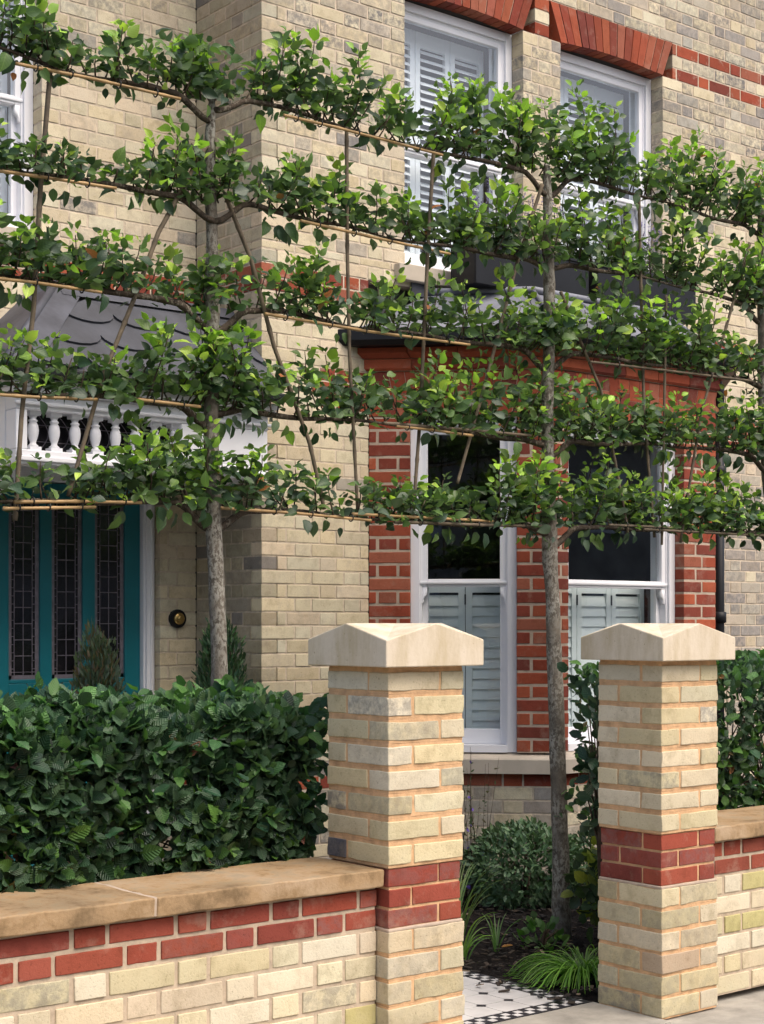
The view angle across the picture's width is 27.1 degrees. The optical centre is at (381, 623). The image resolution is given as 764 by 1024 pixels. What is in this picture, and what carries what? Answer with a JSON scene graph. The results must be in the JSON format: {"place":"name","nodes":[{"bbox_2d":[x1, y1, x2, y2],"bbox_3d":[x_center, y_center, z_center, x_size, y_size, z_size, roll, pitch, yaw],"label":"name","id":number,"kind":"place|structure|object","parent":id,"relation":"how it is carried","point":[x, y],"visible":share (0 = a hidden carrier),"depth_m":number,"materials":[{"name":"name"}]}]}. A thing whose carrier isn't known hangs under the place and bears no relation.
{"place":"outdoors","nodes":[
{"label":"outdoors","id":0,"kind":"place"},
{"bbox_2d":[191,615,249,688],"bbox_3d":[-0.840,0.675,8.264,0.376,1.491,0.375,0,0,-39],"label":"yew bush","id":1,"kind":"object","parent":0,"point":[235,662],"visible":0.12,"depth_m":8.22,"materials":[{"name":"green plant"}]},
{"bbox_2d":[462,969,590,1023],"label":"path tiles","id":2,"kind":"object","parent":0,"point":[493,1001],"depth_m":5.91,"materials":[{"name":"white tile"}]},
{"bbox_2d":[460,872,598,1003],"bbox_3d":[1.653,1.411,8.545,4.675,0.054,3.000,0,0,-39],"label":"garden bed","id":3,"kind":"object","parent":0,"point":[579,940],"visible":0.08,"depth_m":6.95,"materials":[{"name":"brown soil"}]},
{"bbox_2d":[461,912,496,963],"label":"iris clump","id":4,"kind":"object","parent":3,"relation":"on","point":[467,946],"visible":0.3,"depth_m":6.62,"materials":[{"name":"green plant"}]},
{"bbox_2d":[460,760,500,907],"bbox_3d":[0.393,1.011,7.957,0.367,0.800,0.244,0,0,-26],"label":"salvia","id":5,"kind":"object","parent":3,"relation":"on","point":[471,818],"visible":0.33,"depth_m":7.93,"materials":[{"name":"green plant"}]},
{"bbox_2d":[459,860,503,934],"bbox_3d":[0.333,1.249,7.127,0.489,0.326,0.489,0,0,-24],"label":"iris clump","id":6,"kind":"object","parent":3,"relation":"on","point":[462,896],"visible":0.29,"depth_m":7.21,"materials":[{"name":"green plant"}]},
{"bbox_2d":[484,914,522,951],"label":"iris clump","id":7,"kind":"object","parent":3,"relation":"on","point":[495,939],"visible":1,"depth_m":6.85,"materials":[{"name":"green plant"}]},
{"bbox_2d":[460,816,587,910],"bbox_3d":[0.715,1.204,8.015,0.708,0.471,0.638,0,0,-39],"label":"rounded shrub","id":8,"kind":"object","parent":3,"relation":"on","point":[516,845],"visible":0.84,"depth_m":7.86,"materials":[{"name":"green plant"}]},
{"bbox_2d":[365,71,695,941],"bbox_3d":[0.710,-0.538,7.012,1.943,3.933,0.399,0,0,-39],"label":"pear tree","id":9,"kind":"object","parent":3,"relation":"on","point":[545,325],"visible":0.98,"depth_m":6.99,"materials":[{"name":"green plant"}]},
{"bbox_2d":[352,506,493,522],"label":"bamboo cane","id":10,"kind":"object","parent":9,"relation":"attached to","point":[378,515],"visible":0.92,"depth_m":6.47,"materials":[{"name":"wood"}]},
{"bbox_2d":[412,151,435,515],"bbox_3d":[0.172,-1.200,6.553,0.127,1.523,0.019,0,0,-39],"label":"bamboo cane","id":11,"kind":"object","parent":9,"relation":"attached to","point":[432,173],"visible":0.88,"depth_m":6.55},
{"bbox_2d":[395,420,473,436],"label":"bamboo cane","id":12,"kind":"object","parent":9,"relation":"attached to","point":[407,428],"visible":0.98,"depth_m":6.53,"materials":[{"name":"wood"}]},
{"bbox_2d":[382,418,531,436],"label":"bamboo cane","id":13,"kind":"object","parent":9,"relation":"attached to","point":[499,432],"visible":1,"depth_m":6.59,"materials":[{"name":"wood"}]},
{"bbox_2d":[394,516,541,528],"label":"bamboo cane","id":14,"kind":"object","parent":9,"relation":"attached to","point":[421,523],"visible":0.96,"depth_m":6.64,"materials":[{"name":"wood"}]},
{"bbox_2d":[456,183,543,483],"bbox_3d":[0.512,-1.262,6.829,0.516,1.350,0.019,0,0,-39],"label":"bamboo cane","id":15,"kind":"object","parent":9,"relation":"attached to","point":[495,346],"visible":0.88,"depth_m":6.79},
{"bbox_2d":[559,291,628,532],"bbox_3d":[0.965,-0.950,7.196,0.452,1.063,0.017,0,0,-39],"label":"bamboo cane","id":16,"kind":"object","parent":9,"relation":"attached to","point":[599,388],"visible":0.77,"depth_m":7.21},
{"bbox_2d":[608,517,673,528],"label":"bamboo cane","id":17,"kind":"object","parent":9,"relation":"attached to","point":[625,526],"visible":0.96,"depth_m":7.29,"materials":[{"name":"wood"}]},
{"bbox_2d":[637,195,655,537],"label":"bamboo cane","id":18,"kind":"object","parent":9,"relation":"attached to","point":[642,359],"visible":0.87,"depth_m":7.39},
{"bbox_2d":[661,295,667,544],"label":"bamboo cane","id":19,"kind":"object","parent":9,"relation":"attached to","point":[664,388],"visible":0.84,"depth_m":7.49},
{"bbox_2d":[512,910,569,950],"bbox_3d":[0.686,1.328,6.844,0.262,0.191,0.209,0,0,-7],"label":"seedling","id":20,"kind":"object","parent":3,"relation":"in","point":[546,938],"visible":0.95,"depth_m":6.84,"materials":[{"name":"green plant"}]},
{"bbox_2d":[560,836,598,942],"bbox_3d":[0.965,1.159,6.940,0.378,0.525,0.364,0,0,-39],"label":"yellow leaved shrub","id":21,"kind":"object","parent":3,"relation":"on","point":[580,876],"visible":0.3,"depth_m":6.91,"materials":[{"name":"green plant"}]},
{"bbox_2d":[571,828,597,896],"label":"rounded shrub","id":22,"kind":"object","parent":3,"relation":"on","point":[580,839],"visible":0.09,"depth_m":8.14,"materials":[{"name":"green plant"}]},
{"bbox_2d":[569,677,601,878],"bbox_3d":[0.902,0.781,6.402,0.284,1.278,0.257,0,0,-17],"label":"glossy shrub","id":23,"kind":"object","parent":3,"relation":"on","point":[588,756],"visible":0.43,"depth_m":6.39,"materials":[{"name":"green plant"}]},
{"bbox_2d":[554,648,763,836],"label":"beech hedge","id":24,"kind":"object","parent":3,"relation":"on","point":[744,670],"visible":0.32,"depth_m":6.69,"materials":[{"name":"green plant"}]},
{"bbox_2d":[646,125,763,550],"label":"pear tree","id":25,"kind":"object","parent":3,"relation":"on","point":[745,203],"visible":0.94,"depth_m":7.70,"materials":[{"name":"green plant"}]},
{"bbox_2d":[589,357,752,381],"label":"bamboo cane","id":26,"kind":"object","parent":25,"relation":"attached to","point":[649,368],"visible":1,"depth_m":7.45,"materials":[{"name":"wood"}]},
{"bbox_2d":[642,524,763,537],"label":"bamboo cane","id":27,"kind":"object","parent":25,"relation":"attached to","point":[690,531],"visible":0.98,"depth_m":7.57,"materials":[{"name":"wood"}]},
{"bbox_2d":[679,243,750,542],"bbox_3d":[1.626,-1.140,7.731,0.538,1.509,0.018,0,0,-39],"label":"bamboo cane","id":28,"kind":"object","parent":25,"relation":"attached to","point":[705,397],"visible":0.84,"depth_m":7.68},
{"bbox_2d":[502,943,598,992],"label":"ornamental grass","id":29,"kind":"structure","parent":0,"point":[569,967],"depth_m":6.24,"materials":[{"name":"green plant"}]},
{"bbox_2d":[581,623,734,1019],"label":"gate pier","id":30,"kind":"structure","parent":0,"point":[657,780],"depth_m":5.75,"materials":[{"name":"brick"}]},
{"bbox_2d":[664,985,763,1023],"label":"pavement","id":31,"kind":"structure","parent":0,"point":[745,1006],"depth_m":5.78,"materials":[{"name":"concrete"}]},
{"bbox_2d":[0,857,383,1023],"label":"garden wall","id":32,"kind":"structure","parent":31,"relation":"on","point":[292,941],"depth_m":4.51,"materials":[{"name":"brick"}]},
{"bbox_2d":[308,623,482,1023],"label":"gate pier","id":33,"kind":"structure","parent":31,"relation":"on","point":[395,700],"depth_m":4.95,"materials":[{"name":"brick"}]},
{"bbox_2d":[493,1002,670,1023],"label":"threshold slab","id":34,"kind":"structure","parent":31,"relation":"on","point":[592,1013],"depth_m":5.67,"materials":[{"name":"stone"}]},
{"bbox_2d":[713,805,763,995],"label":"garden wall","id":35,"kind":"structure","parent":31,"relation":"on","point":[738,862],"depth_m":6.01,"materials":[{"name":"brick"}]},
{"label":"garden bed","id":36,"kind":"structure","parent":0,"visible":0},
{"bbox_2d":[69,619,125,785],"bbox_3d":[-1.230,0.692,6.854,0.322,1.457,0.316,0,0,-39],"label":"conifer","id":37,"kind":"object","parent":36,"relation":"on","point":[98,667],"visible":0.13,"depth_m":6.82,"materials":[{"name":"green plant"}]},
{"bbox_2d":[0,671,328,892],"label":"beech hedge","id":38,"kind":"object","parent":36,"relation":"on","point":[241,797],"visible":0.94,"depth_m":4.81,"materials":[{"name":"green plant"}]},
{"bbox_2d":[0,0,412,739],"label":"pear tree","id":39,"kind":"object","parent":36,"relation":"on","point":[34,34],"visible":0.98,"depth_m":5.86,"materials":[{"name":"green plant"}]},
{"bbox_2d":[13,67,52,520],"bbox_3d":[-1.197,-1.137,5.445,0.150,1.571,0.020,0,0,-39],"label":"bamboo cane","id":40,"kind":"object","parent":39,"relation":"attached to","point":[34,294],"visible":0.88,"depth_m":5.44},
{"bbox_2d":[2,497,95,511],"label":"bamboo cane","id":41,"kind":"object","parent":39,"relation":"attached to","point":[47,508],"visible":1,"depth_m":5.44,"materials":[{"name":"wood"}]},
{"bbox_2d":[0,386,97,402],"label":"bamboo cane","id":42,"kind":"object","parent":39,"relation":"attached to","point":[38,398],"visible":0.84,"depth_m":5.43,"materials":[{"name":"wood"}]},
{"bbox_2d":[0,272,101,293],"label":"bamboo cane","id":43,"kind":"object","parent":39,"relation":"attached to","point":[34,282],"visible":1,"depth_m":5.44,"materials":[{"name":"wood"}]},
{"bbox_2d":[0,169,116,189],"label":"bamboo cane","id":44,"kind":"object","parent":39,"relation":"attached to","point":[85,183],"visible":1,"depth_m":5.46,"materials":[{"name":"wood"}]},
{"bbox_2d":[14,491,141,505],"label":"bamboo cane","id":45,"kind":"object","parent":39,"relation":"attached to","point":[34,501],"visible":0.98,"depth_m":5.50,"materials":[{"name":"wood"}]},
{"bbox_2d":[15,57,180,99],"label":"bamboo cane","id":46,"kind":"object","parent":39,"relation":"attached to","point":[73,74],"visible":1,"depth_m":5.56,"materials":[{"name":"wood"}]},
{"bbox_2d":[66,145,209,496],"bbox_3d":[-0.871,-1.114,5.710,0.588,1.343,0.021,0,0,-39],"label":"bamboo cane","id":47,"kind":"object","parent":39,"relation":"attached to","point":[125,321],"visible":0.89,"depth_m":5.66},
{"bbox_2d":[138,391,200,407],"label":"bamboo cane","id":48,"kind":"object","parent":39,"relation":"attached to","point":[153,401],"visible":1,"depth_m":5.75,"materials":[{"name":"wood"}]},
{"bbox_2d":[224,193,325,509],"bbox_3d":[-0.407,-1.031,6.084,0.482,1.167,0.021,0,0,-39],"label":"bamboo cane","id":49,"kind":"object","parent":39,"relation":"attached to","point":[262,303],"visible":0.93,"depth_m":6.06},
{"bbox_2d":[220,500,371,521],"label":"bamboo cane","id":50,"kind":"object","parent":39,"relation":"attached to","point":[312,514],"visible":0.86,"depth_m":6.13,"materials":[{"name":"wood"}]},
{"bbox_2d":[344,126,358,509],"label":"bamboo cane","id":51,"kind":"object","parent":39,"relation":"attached to","point":[346,141],"visible":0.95,"depth_m":6.30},
{"bbox_2d":[283,109,442,155],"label":"bamboo cane","id":52,"kind":"object","parent":39,"relation":"attached to","point":[318,123],"visible":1,"depth_m":6.29,"materials":[{"name":"wood"}]},
{"bbox_2d":[264,309,470,345],"bbox_3d":[-0.041,-1.182,6.346,1.044,0.059,0.036,0,0,-39],"label":"bamboo cane","id":53,"kind":"object","parent":39,"relation":"attached to","point":[362,330],"visible":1,"depth_m":6.31,"materials":[{"name":"wood"}]},
{"bbox_2d":[300,216,450,254],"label":"bamboo cane","id":54,"kind":"object","parent":39,"relation":"attached to","point":[352,232],"visible":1,"depth_m":6.30,"materials":[{"name":"wood"}]},
{"label":"ground","id":55,"kind":"structure","parent":0,"visible":0},
{"bbox_2d":[0,0,763,877],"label":"terraced house","id":56,"kind":"structure","parent":55,"relation":"on","point":[134,584],"depth_m":8.89,"materials":[{"name":"brick"}]},
{"bbox_2d":[0,0,58,245],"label":"window","id":57,"kind":"structure","parent":56,"relation":"in","point":[20,106],"depth_m":8.45,"materials":[{"name":"white paint"}]},
{"bbox_2d":[0,483,139,865],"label":"front door","id":58,"kind":"structure","parent":56,"relation":"in","point":[59,571],"depth_m":8.58,"materials":[{"name":"teal paint"}]},
{"bbox_2d":[394,1,511,287],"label":"window","id":59,"kind":"structure","parent":56,"relation":"in","point":[499,44],"depth_m":9.61,"materials":[{"name":"white paint"}]},
{"bbox_2d":[411,416,516,752],"bbox_3d":[0.468,-0.223,9.027,0.596,1.885,0.244,0,0,6],"label":"window","id":60,"kind":"structure","parent":56,"relation":"in","point":[491,687],"depth_m":8.97,"materials":[{"name":"white paint"}]},
{"bbox_2d":[451,246,589,302],"bbox_3d":[0.825,-2.064,9.374,0.936,0.259,0.228,0,0,-39],"label":"window box","id":61,"kind":"object","parent":56,"relation":"on","point":[476,273],"visible":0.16,"depth_m":9.21,"materials":[{"name":"black paint"}]},
{"bbox_2d":[458,177,586,253],"bbox_3d":[0.849,-2.345,9.371,0.985,0.411,0.310,0,0,-39],"label":"lavender","id":62,"kind":"object","parent":61,"relation":"on","point":[519,235],"visible":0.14,"depth_m":9.35,"materials":[{"name":"green plant"}]},
{"bbox_2d":[560,51,650,269],"bbox_3d":[1.356,-2.845,10.372,0.955,1.570,0.254,0,0,-39],"label":"window","id":63,"kind":"structure","parent":56,"relation":"in","point":[639,88],"depth_m":10.54,"materials":[{"name":"white paint"}]},
{"bbox_2d":[568,420,674,750],"bbox_3d":[1.321,-0.223,9.349,0.983,1.885,0.244,0,0,-39],"label":"window","id":64,"kind":"structure","parent":56,"relation":"in","point":[587,615],"depth_m":9.52,"materials":[{"name":"white paint"}]},
{"bbox_2d":[589,262,697,324],"bbox_3d":[1.598,-2.064,10.000,0.926,0.259,0.228,0,0,-39],"label":"window box","id":65,"kind":"object","parent":56,"relation":"on","point":[633,285],"visible":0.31,"depth_m":9.94,"materials":[{"name":"black paint"}]},
{"bbox_2d":[575,209,697,279],"bbox_3d":[1.611,-2.354,9.987,0.903,0.412,0.336,0,0,-39],"label":"lavender","id":66,"kind":"object","parent":65,"relation":"on","point":[646,261],"visible":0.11,"depth_m":10.05,"materials":[{"name":"green plant"}]}
]}

